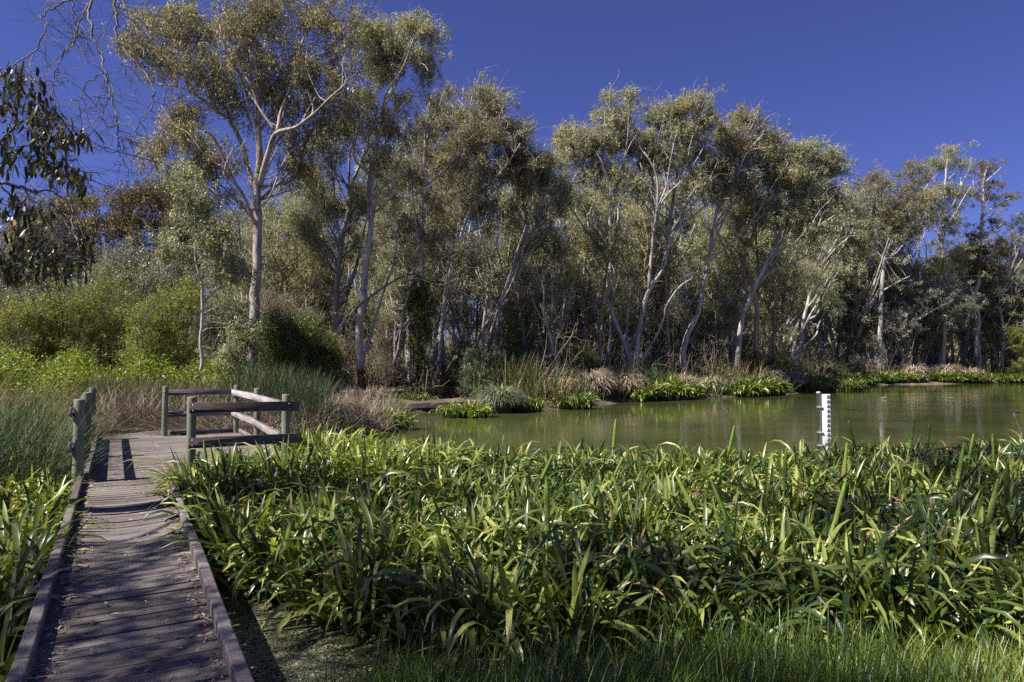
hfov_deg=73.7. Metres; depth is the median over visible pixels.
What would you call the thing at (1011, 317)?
slender gum
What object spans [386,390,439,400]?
water plant
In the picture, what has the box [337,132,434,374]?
gum tree
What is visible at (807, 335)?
slender gum
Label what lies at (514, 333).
shrub
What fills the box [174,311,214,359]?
scrubby tree
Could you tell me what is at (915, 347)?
slender gum
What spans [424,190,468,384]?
slender gum
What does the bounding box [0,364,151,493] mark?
tall grass
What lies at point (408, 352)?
slender gum
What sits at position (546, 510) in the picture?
flower spike
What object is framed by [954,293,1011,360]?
gum tree
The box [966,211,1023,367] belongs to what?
gum tree
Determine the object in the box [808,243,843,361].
slender gum
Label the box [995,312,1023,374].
shrub
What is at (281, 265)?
slender gum
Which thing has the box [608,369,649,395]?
tussock
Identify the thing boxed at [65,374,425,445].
dead sedge grass
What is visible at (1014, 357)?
scrubby tree
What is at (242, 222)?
gum tree
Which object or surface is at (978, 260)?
gum tree
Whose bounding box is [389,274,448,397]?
shrub
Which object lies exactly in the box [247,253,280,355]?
slender gum
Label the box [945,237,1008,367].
gum tree
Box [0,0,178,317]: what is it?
gum tree
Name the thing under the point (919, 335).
gum tree
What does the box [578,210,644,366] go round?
slender gum
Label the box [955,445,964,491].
flower spike
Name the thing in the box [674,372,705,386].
tussock
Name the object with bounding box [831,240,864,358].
slender gum
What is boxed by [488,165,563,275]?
gum tree
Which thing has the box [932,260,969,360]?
slender gum
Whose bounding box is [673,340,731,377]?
shrub
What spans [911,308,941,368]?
slender gum
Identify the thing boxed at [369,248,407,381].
slender gum
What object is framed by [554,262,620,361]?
gum tree
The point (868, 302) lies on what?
slender gum
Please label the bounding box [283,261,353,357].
gum tree
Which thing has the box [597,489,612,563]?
flower spike
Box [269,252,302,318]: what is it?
slender gum
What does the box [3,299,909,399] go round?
undergrowth
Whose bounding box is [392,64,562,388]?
gum tree
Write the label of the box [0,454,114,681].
water plants foliage
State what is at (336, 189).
gum tree
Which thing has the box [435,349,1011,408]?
bank reeds grass
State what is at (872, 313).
slender gum
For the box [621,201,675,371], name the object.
slender gum
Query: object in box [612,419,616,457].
flower spike
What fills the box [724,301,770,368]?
scrubby tree
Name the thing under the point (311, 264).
slender gum
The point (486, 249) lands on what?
slender gum
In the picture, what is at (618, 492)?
flower spike
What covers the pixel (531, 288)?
slender gum
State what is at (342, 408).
tussock
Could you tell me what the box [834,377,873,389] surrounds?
water plant
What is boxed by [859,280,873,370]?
slender gum
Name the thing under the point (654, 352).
scrubby tree
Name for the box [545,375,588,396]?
tussock
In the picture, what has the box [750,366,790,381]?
tussock
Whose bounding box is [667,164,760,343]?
gum tree
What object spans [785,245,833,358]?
slender gum
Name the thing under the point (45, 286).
scrubby tree
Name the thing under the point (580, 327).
slender gum
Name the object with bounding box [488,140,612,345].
gum tree
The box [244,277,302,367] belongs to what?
scrubby tree
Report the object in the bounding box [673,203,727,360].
slender gum
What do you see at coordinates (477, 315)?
slender gum
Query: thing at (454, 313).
slender gum
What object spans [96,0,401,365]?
gum tree
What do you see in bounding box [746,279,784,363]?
slender gum
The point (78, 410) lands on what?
railing
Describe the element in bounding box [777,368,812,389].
tussock
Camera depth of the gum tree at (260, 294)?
46.73 m
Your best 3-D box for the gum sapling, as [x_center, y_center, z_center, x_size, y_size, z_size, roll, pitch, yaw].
[-11.607,-2.428,25.492,5.203,10.310,4.353,1,-3,-29]
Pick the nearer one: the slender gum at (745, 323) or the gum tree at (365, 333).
the gum tree at (365, 333)
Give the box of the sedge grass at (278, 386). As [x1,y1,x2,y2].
[61,354,420,435]
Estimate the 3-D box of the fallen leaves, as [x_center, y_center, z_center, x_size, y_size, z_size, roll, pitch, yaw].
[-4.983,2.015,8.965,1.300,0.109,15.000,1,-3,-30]
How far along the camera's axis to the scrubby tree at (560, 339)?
53.34 m
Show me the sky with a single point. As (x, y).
(893, 81)
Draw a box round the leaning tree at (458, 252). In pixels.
[319,219,494,380]
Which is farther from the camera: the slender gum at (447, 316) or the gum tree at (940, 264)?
the gum tree at (940, 264)
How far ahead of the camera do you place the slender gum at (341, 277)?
52.69 m
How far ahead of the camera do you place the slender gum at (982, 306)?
101.42 m
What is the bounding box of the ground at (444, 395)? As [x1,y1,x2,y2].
[0,381,1023,681]
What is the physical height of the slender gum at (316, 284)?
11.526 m
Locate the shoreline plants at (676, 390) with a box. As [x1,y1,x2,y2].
[602,369,1023,401]
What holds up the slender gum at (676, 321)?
on the ground at (444, 395)
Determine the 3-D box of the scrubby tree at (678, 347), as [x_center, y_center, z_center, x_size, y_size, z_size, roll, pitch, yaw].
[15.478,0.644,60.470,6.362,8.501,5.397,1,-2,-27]
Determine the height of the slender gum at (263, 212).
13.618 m
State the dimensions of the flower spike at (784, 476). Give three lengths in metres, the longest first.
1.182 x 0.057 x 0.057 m
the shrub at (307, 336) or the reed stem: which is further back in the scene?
the shrub at (307, 336)
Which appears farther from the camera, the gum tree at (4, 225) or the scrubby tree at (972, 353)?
the scrubby tree at (972, 353)
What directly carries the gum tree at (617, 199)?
on the ground at (444, 395)
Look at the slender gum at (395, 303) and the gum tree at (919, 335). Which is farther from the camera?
the gum tree at (919, 335)
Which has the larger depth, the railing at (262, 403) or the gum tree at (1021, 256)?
the gum tree at (1021, 256)
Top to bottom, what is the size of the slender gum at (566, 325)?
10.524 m
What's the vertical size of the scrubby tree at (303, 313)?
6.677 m
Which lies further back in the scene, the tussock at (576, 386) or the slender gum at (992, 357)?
the slender gum at (992, 357)
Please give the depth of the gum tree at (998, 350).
100.62 m
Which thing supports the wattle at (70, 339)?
on the ground at (444, 395)
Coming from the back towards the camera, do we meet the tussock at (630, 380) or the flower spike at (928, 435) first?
the tussock at (630, 380)
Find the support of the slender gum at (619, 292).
on the ground at (444, 395)
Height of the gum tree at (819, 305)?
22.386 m
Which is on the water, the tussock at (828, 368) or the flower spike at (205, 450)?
the flower spike at (205, 450)
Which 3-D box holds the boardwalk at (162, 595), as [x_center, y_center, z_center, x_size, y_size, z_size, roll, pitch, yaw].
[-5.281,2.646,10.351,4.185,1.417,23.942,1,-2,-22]
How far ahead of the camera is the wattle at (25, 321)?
30.77 m
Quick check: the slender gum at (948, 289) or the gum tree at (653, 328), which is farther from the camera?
the slender gum at (948, 289)
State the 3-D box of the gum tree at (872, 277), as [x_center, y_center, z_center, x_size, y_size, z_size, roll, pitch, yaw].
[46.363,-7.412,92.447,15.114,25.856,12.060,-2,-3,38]
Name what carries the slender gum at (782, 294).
on the ground at (444, 395)
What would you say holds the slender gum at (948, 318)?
on the ground at (444, 395)
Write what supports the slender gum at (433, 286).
on the ground at (444, 395)
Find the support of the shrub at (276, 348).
on the ground at (444, 395)
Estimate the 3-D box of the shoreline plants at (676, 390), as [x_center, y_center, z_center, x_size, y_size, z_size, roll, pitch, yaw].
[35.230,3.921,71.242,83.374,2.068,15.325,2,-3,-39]
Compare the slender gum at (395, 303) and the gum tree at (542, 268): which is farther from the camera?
the gum tree at (542, 268)
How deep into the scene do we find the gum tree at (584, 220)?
57.60 m
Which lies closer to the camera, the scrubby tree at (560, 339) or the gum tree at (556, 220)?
the scrubby tree at (560, 339)
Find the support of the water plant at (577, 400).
in the water
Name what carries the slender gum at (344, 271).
on the ground at (444, 395)
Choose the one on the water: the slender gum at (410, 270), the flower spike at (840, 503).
the flower spike at (840, 503)
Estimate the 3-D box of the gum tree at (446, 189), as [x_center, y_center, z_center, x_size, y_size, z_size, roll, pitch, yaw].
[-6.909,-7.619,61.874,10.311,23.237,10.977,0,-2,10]
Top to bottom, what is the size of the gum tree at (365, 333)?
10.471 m
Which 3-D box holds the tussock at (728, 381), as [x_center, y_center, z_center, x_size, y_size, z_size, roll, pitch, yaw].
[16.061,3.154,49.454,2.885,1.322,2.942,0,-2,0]
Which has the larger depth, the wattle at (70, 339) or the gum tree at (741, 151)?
the gum tree at (741, 151)
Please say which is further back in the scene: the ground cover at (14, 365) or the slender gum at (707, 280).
the slender gum at (707, 280)
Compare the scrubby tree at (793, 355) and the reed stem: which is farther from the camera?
the scrubby tree at (793, 355)
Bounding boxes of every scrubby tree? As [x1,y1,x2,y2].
[0,285,54,353]
[4,257,103,360]
[53,282,102,353]
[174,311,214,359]
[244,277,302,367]
[282,295,324,375]
[328,304,376,385]
[364,301,412,386]
[425,304,473,378]
[475,313,508,347]
[511,301,557,364]
[544,313,604,371]
[595,310,632,373]
[651,319,679,370]
[663,312,701,373]
[710,342,728,364]
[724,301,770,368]
[762,328,799,362]
[792,310,830,365]
[835,311,876,370]
[875,335,910,369]
[918,344,958,369]
[960,331,997,371]
[990,329,1023,372]
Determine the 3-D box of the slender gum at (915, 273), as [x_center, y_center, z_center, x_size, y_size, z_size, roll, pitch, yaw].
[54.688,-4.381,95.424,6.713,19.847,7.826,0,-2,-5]
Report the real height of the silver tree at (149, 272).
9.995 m
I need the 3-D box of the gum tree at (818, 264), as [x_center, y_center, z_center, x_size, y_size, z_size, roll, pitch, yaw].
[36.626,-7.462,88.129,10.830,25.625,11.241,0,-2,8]
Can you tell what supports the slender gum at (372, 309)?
on the ground at (444, 395)
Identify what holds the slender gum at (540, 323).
on the ground at (444, 395)
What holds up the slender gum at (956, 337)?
on the ground at (444, 395)
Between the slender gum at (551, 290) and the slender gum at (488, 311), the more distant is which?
the slender gum at (488, 311)
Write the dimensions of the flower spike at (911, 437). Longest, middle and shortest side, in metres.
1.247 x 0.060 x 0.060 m
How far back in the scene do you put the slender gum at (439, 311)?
45.26 m
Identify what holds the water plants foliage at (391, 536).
in the water
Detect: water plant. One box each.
[366,405,422,430]
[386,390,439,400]
[429,398,496,418]
[510,395,551,411]
[549,388,603,409]
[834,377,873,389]
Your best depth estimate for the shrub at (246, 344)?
27.61 m
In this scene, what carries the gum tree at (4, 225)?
on the ground at (444, 395)
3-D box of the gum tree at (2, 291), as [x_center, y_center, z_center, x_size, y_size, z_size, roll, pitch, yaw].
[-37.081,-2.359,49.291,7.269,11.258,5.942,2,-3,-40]
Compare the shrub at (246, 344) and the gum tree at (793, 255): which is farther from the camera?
the gum tree at (793, 255)
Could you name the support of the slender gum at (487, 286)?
on the ground at (444, 395)
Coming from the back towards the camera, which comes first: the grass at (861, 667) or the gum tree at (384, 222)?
the gum tree at (384, 222)
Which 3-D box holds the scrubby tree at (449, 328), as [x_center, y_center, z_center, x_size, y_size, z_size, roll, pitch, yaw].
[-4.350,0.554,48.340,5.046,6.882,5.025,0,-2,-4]
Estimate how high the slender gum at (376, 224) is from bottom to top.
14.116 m
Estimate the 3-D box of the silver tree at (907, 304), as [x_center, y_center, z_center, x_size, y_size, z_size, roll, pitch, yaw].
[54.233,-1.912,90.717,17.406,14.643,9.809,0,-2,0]
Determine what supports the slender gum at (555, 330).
on the ground at (444, 395)
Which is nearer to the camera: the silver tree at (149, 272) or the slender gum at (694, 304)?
the silver tree at (149, 272)
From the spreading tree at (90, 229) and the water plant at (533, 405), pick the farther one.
the spreading tree at (90, 229)
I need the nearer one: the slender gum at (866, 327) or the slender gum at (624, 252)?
the slender gum at (624, 252)
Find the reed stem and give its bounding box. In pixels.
[1013,413,1023,453]
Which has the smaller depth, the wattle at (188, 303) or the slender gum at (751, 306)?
the wattle at (188, 303)
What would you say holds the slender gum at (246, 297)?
on the ground at (444, 395)
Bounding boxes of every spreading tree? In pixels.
[0,167,142,317]
[88,162,218,351]
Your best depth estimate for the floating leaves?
4.82 m
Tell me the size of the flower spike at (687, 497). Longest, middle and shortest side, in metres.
1.102 x 0.053 x 0.053 m
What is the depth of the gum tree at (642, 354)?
63.08 m
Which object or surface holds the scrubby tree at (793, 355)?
on the ground at (444, 395)
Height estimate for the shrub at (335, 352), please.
4.738 m
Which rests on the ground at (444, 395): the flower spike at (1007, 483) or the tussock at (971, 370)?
the tussock at (971, 370)
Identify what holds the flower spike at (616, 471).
in the water
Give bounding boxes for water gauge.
[816,391,830,452]
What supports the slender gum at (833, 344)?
on the ground at (444, 395)
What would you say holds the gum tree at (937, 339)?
on the ground at (444, 395)
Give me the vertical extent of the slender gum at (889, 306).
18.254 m
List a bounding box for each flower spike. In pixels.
[203,440,207,467]
[538,454,553,487]
[544,476,549,568]
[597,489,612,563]
[607,457,623,488]
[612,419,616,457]
[612,473,627,523]
[675,474,700,524]
[710,478,737,540]
[727,425,734,451]
[781,448,787,512]
[832,479,846,531]
[843,443,847,480]
[848,420,859,462]
[907,419,914,456]
[925,421,930,455]
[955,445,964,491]
[967,433,974,462]
[984,479,998,543]
[991,434,995,470]
[1004,460,1009,508]
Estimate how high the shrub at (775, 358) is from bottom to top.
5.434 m
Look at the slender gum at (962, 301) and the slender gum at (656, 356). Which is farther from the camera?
the slender gum at (962, 301)
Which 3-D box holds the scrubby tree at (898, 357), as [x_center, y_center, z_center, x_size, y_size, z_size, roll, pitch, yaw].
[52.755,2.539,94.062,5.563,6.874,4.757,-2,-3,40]
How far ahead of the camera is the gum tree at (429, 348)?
53.25 m
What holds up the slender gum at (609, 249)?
on the ground at (444, 395)
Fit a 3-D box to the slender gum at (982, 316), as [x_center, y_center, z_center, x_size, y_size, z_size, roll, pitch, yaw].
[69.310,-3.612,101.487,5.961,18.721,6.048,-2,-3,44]
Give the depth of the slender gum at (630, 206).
60.00 m
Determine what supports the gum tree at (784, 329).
on the ground at (444, 395)
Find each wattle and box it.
[0,285,77,380]
[9,277,125,377]
[61,244,163,376]
[97,281,205,373]
[131,264,226,373]
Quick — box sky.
[0,0,1023,367]
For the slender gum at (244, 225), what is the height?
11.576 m
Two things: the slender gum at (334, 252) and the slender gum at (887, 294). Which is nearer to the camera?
the slender gum at (334, 252)
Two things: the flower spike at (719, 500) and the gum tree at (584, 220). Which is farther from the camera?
the gum tree at (584, 220)
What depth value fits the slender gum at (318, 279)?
51.72 m
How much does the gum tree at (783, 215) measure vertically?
21.303 m
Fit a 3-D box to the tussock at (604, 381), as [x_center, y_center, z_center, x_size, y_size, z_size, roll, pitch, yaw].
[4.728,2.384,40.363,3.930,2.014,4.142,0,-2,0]
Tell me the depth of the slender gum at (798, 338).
87.44 m
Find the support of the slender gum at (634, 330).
on the ground at (444, 395)
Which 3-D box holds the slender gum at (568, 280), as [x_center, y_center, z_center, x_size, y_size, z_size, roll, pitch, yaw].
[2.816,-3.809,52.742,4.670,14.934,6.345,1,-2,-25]
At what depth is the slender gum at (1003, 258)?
100.20 m
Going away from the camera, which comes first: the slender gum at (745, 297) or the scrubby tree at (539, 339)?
the scrubby tree at (539, 339)
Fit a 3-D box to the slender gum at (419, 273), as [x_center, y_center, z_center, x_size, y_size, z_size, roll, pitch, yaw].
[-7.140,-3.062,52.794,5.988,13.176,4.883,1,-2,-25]
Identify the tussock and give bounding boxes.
[305,392,371,433]
[347,385,399,409]
[473,380,527,412]
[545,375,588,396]
[569,364,620,396]
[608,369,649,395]
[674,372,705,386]
[700,376,727,392]
[724,377,745,386]
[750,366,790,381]
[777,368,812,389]
[806,361,844,374]
[900,362,932,377]
[931,362,966,373]
[959,365,985,375]
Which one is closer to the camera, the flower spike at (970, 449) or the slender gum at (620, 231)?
the flower spike at (970, 449)
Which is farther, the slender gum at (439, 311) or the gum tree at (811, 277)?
the gum tree at (811, 277)
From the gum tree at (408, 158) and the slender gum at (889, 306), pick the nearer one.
the gum tree at (408, 158)
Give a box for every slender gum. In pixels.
[204,223,267,360]
[224,226,273,358]
[240,208,287,309]
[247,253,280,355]
[249,215,305,321]
[262,208,314,338]
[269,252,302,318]
[276,225,333,321]
[296,229,332,305]
[297,231,334,323]
[300,186,352,337]
[318,234,345,306]
[318,239,352,360]
[321,249,360,351]
[321,276,351,343]
[329,221,396,332]
[340,238,380,337]
[342,212,387,382]
[352,262,381,382]
[358,182,408,329]
[368,240,418,385]
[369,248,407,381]
[373,195,437,386]
[375,234,416,386]
[401,179,472,379]
[401,232,442,353]
[401,251,441,388]
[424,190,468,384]
[427,260,451,379]
[430,179,495,345]
[430,222,476,380]
[446,245,491,342]
[452,176,526,344]
[454,250,497,345]
[470,219,500,334]
[472,249,501,342]
[474,201,534,354]
[479,272,519,348]
[490,215,522,337]
[495,227,548,353]
[495,243,538,340]
[510,193,557,355]
[522,231,580,370]
[526,250,549,332]
[528,221,582,363]
[537,204,585,361]
[554,206,588,362]
[555,256,581,370]
[562,198,606,355]
[566,228,605,350]
[575,192,625,368]
[576,267,605,367]
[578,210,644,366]
[582,217,631,376]
[596,236,656,374]
[600,260,645,364]
[606,197,652,364]
[615,259,654,360]
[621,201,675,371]
[628,208,668,352]
[631,210,699,373]
[636,212,697,374]
[657,258,697,374]
[660,267,704,345]
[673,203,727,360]
[679,230,744,367]
[683,204,743,371]
[688,275,707,341]
[720,212,763,331]
[725,278,748,344]
[738,274,754,360]
[740,263,759,331]
[745,209,786,347]
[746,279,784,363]
[747,223,794,313]
[768,229,796,349]
[778,233,805,353]
[781,224,829,361]
[782,215,836,343]
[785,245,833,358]
[796,191,853,351]
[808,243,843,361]
[811,278,840,365]
[823,191,857,365]
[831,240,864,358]
[838,200,888,354]
[838,228,876,337]
[849,217,894,370]
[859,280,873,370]
[863,262,884,360]
[872,261,898,369]
[875,262,910,359]
[883,212,934,364]
[887,255,905,363]
[893,247,928,364]
[901,293,930,365]
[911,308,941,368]
[914,279,941,368]
[928,255,969,357]
[929,268,959,359]
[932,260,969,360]
[934,319,951,364]
[946,295,981,367]
[953,269,980,335]
[958,314,990,364]
[962,243,998,367]
[964,255,999,361]
[970,261,1011,371]
[987,236,1023,369]
[999,286,1022,367]
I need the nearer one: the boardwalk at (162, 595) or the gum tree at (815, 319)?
the boardwalk at (162, 595)
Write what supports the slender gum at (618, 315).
on the ground at (444, 395)
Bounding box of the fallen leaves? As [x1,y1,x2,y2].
[28,439,229,681]
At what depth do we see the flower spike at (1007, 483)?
7.05 m
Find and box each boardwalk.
[6,420,280,681]
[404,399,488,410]
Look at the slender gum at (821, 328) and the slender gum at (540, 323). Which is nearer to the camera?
the slender gum at (540, 323)
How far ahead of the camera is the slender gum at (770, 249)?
77.72 m
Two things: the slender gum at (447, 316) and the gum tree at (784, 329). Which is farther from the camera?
the gum tree at (784, 329)
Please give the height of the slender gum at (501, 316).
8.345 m
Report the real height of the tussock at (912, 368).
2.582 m
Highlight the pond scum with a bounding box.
[214,576,719,681]
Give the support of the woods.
on the ground at (444, 395)
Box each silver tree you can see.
[72,230,200,365]
[862,271,990,367]
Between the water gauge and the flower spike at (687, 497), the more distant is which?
the water gauge
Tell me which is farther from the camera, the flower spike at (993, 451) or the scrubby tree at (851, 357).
the scrubby tree at (851, 357)
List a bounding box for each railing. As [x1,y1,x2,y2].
[68,388,95,490]
[161,385,298,468]
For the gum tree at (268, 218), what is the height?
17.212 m
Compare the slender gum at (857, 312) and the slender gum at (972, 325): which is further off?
the slender gum at (972, 325)
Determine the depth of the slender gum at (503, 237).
51.22 m
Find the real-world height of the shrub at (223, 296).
7.558 m
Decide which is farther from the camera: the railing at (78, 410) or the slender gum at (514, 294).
the slender gum at (514, 294)
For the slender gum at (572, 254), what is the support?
on the ground at (444, 395)
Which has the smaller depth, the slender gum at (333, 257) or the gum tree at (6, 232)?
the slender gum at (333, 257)
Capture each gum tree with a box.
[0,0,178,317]
[0,200,22,331]
[0,216,59,327]
[0,235,37,346]
[67,238,135,341]
[82,276,131,343]
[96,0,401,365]
[168,195,233,353]
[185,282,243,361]
[191,202,251,349]
[195,257,276,328]
[217,188,293,294]
[234,170,309,322]
[265,172,344,299]
[274,115,409,391]
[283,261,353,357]
[330,1,454,391]
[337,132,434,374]
[350,252,427,357]
[354,117,502,372]
[373,78,483,391]
[375,135,479,337]
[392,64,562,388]
[404,204,477,379]
[454,179,532,346]
[482,261,559,351]
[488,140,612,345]
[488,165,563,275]
[504,211,592,351]
[531,168,629,352]
[535,172,598,333]
[539,70,765,369]
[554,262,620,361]
[562,169,642,351]
[603,155,682,363]
[603,238,681,369]
[617,166,737,374]
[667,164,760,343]
[673,240,751,369]
[680,94,805,375]
[686,181,807,374]
[694,175,785,366]
[715,174,828,364]
[733,133,861,376]
[741,246,800,351]
[746,249,844,355]
[752,137,846,343]
[778,207,845,354]
[794,177,898,365]
[808,229,858,361]
[820,155,952,371]
[823,199,912,344]
[828,281,884,358]
[861,200,933,370]
[896,207,966,366]
[901,279,957,368]
[904,139,987,366]
[943,158,1022,369]
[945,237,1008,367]
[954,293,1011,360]
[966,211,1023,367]
[971,241,1023,368]
[995,237,1023,330]
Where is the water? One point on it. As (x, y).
(951, 413)
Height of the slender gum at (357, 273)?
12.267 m
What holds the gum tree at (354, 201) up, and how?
on the ground at (444, 395)
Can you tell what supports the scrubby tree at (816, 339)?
on the ground at (444, 395)
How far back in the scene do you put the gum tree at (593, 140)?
50.49 m
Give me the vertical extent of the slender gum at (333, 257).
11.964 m
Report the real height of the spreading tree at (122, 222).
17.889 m
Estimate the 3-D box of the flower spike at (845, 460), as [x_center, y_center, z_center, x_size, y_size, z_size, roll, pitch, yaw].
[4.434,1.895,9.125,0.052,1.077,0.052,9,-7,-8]
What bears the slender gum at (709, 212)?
on the ground at (444, 395)
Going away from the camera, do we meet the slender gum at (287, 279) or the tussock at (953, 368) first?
the slender gum at (287, 279)
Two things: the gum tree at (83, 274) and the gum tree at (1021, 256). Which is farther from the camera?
the gum tree at (1021, 256)
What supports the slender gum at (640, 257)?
on the ground at (444, 395)
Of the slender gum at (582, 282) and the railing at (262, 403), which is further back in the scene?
the slender gum at (582, 282)
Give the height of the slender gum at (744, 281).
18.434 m
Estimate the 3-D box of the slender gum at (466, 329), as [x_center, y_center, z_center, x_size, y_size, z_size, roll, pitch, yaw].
[-3.366,-4.122,49.099,5.508,15.222,6.400,1,-2,-14]
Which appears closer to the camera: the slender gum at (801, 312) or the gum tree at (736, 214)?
the gum tree at (736, 214)
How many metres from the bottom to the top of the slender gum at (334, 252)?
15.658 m
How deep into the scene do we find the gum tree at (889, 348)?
93.34 m
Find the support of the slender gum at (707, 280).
on the ground at (444, 395)
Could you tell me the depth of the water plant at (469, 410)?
27.96 m
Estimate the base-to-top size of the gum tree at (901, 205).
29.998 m
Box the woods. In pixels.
[0,252,1023,371]
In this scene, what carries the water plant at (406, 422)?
in the water
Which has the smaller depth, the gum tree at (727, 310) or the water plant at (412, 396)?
the water plant at (412, 396)
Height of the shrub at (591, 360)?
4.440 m
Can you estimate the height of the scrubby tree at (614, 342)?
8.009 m
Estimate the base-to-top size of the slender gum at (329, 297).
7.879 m
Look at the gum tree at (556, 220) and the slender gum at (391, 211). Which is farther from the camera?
the gum tree at (556, 220)
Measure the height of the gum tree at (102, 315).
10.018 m
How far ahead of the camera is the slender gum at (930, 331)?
95.62 m
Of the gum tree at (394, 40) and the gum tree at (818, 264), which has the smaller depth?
the gum tree at (394, 40)
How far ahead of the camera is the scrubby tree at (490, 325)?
49.92 m
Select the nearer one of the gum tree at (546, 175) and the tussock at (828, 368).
the gum tree at (546, 175)
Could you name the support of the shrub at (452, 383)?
on the ground at (444, 395)
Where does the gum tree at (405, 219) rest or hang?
on the ground at (444, 395)
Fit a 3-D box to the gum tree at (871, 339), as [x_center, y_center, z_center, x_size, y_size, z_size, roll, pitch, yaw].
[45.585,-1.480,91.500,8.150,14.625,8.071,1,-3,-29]
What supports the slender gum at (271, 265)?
on the ground at (444, 395)
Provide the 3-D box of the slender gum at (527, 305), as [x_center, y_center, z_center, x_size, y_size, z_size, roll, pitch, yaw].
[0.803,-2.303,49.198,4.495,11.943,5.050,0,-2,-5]
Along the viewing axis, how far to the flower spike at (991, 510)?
6.27 m
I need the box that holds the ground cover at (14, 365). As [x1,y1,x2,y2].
[0,337,267,407]
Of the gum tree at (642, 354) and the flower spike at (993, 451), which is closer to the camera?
the flower spike at (993, 451)
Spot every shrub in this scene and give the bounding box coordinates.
[194,323,273,378]
[244,285,326,384]
[253,283,355,395]
[300,317,365,401]
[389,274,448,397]
[440,326,481,394]
[447,333,511,398]
[480,310,552,379]
[502,328,571,396]
[555,339,605,378]
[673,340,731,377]
[741,342,805,372]
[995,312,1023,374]
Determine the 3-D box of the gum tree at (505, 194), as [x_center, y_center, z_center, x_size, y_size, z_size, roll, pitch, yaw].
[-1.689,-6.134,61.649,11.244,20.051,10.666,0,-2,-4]
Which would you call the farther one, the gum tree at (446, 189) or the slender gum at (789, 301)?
the slender gum at (789, 301)
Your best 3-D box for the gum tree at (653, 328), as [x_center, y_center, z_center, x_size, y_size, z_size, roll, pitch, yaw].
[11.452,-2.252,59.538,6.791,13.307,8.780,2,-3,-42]
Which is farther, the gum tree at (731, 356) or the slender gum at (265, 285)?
the gum tree at (731, 356)
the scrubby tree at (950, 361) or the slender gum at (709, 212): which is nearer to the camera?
the slender gum at (709, 212)
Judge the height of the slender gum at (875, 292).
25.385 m
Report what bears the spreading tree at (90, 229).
on the ground at (444, 395)
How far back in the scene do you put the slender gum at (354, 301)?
45.59 m
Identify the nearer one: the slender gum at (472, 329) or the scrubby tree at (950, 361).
the slender gum at (472, 329)
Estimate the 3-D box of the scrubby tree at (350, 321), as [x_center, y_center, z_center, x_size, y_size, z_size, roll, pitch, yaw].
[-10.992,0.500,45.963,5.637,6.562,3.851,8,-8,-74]
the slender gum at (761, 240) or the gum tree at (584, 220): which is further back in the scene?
the slender gum at (761, 240)
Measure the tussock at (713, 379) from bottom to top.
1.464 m
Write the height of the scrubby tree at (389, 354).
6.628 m
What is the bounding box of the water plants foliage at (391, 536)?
[123,423,1023,681]
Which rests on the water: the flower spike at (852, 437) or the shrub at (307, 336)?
the flower spike at (852, 437)
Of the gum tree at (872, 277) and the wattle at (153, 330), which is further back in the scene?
the gum tree at (872, 277)
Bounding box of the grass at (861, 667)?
[273,586,1023,681]
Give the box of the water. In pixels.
[53,383,1023,681]
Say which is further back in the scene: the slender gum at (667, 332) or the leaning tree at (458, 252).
the slender gum at (667, 332)
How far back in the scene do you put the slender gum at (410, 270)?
45.82 m
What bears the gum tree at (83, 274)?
on the ground at (444, 395)
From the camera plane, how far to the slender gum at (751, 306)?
71.31 m
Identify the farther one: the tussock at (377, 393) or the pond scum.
the tussock at (377, 393)
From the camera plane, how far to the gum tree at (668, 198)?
60.02 m
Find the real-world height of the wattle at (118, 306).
8.665 m
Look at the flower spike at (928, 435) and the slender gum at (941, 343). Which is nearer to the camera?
the flower spike at (928, 435)
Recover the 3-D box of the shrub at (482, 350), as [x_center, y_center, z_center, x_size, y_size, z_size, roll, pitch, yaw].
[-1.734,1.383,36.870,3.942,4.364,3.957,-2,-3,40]
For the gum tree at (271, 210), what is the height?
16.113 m
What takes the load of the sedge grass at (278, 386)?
on the ground at (444, 395)
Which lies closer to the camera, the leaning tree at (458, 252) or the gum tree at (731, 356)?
the leaning tree at (458, 252)
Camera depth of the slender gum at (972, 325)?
101.19 m
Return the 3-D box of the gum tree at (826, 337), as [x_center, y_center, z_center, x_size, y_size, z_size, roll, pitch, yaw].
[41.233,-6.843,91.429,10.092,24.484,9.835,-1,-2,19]
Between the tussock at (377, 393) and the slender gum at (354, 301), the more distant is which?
the slender gum at (354, 301)
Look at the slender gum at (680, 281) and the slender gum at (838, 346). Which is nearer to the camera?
the slender gum at (680, 281)
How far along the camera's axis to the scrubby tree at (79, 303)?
48.72 m
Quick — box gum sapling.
[124,148,270,376]
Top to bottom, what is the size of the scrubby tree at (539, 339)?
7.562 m
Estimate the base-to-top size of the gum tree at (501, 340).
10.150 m
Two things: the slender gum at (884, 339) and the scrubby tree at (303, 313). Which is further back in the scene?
the slender gum at (884, 339)
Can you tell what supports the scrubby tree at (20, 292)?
on the ground at (444, 395)
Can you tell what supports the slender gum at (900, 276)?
on the ground at (444, 395)
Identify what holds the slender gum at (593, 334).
on the ground at (444, 395)
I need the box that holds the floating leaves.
[257,582,685,681]
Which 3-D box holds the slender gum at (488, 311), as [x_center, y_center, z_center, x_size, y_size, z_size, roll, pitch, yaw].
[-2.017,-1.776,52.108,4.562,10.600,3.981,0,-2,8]

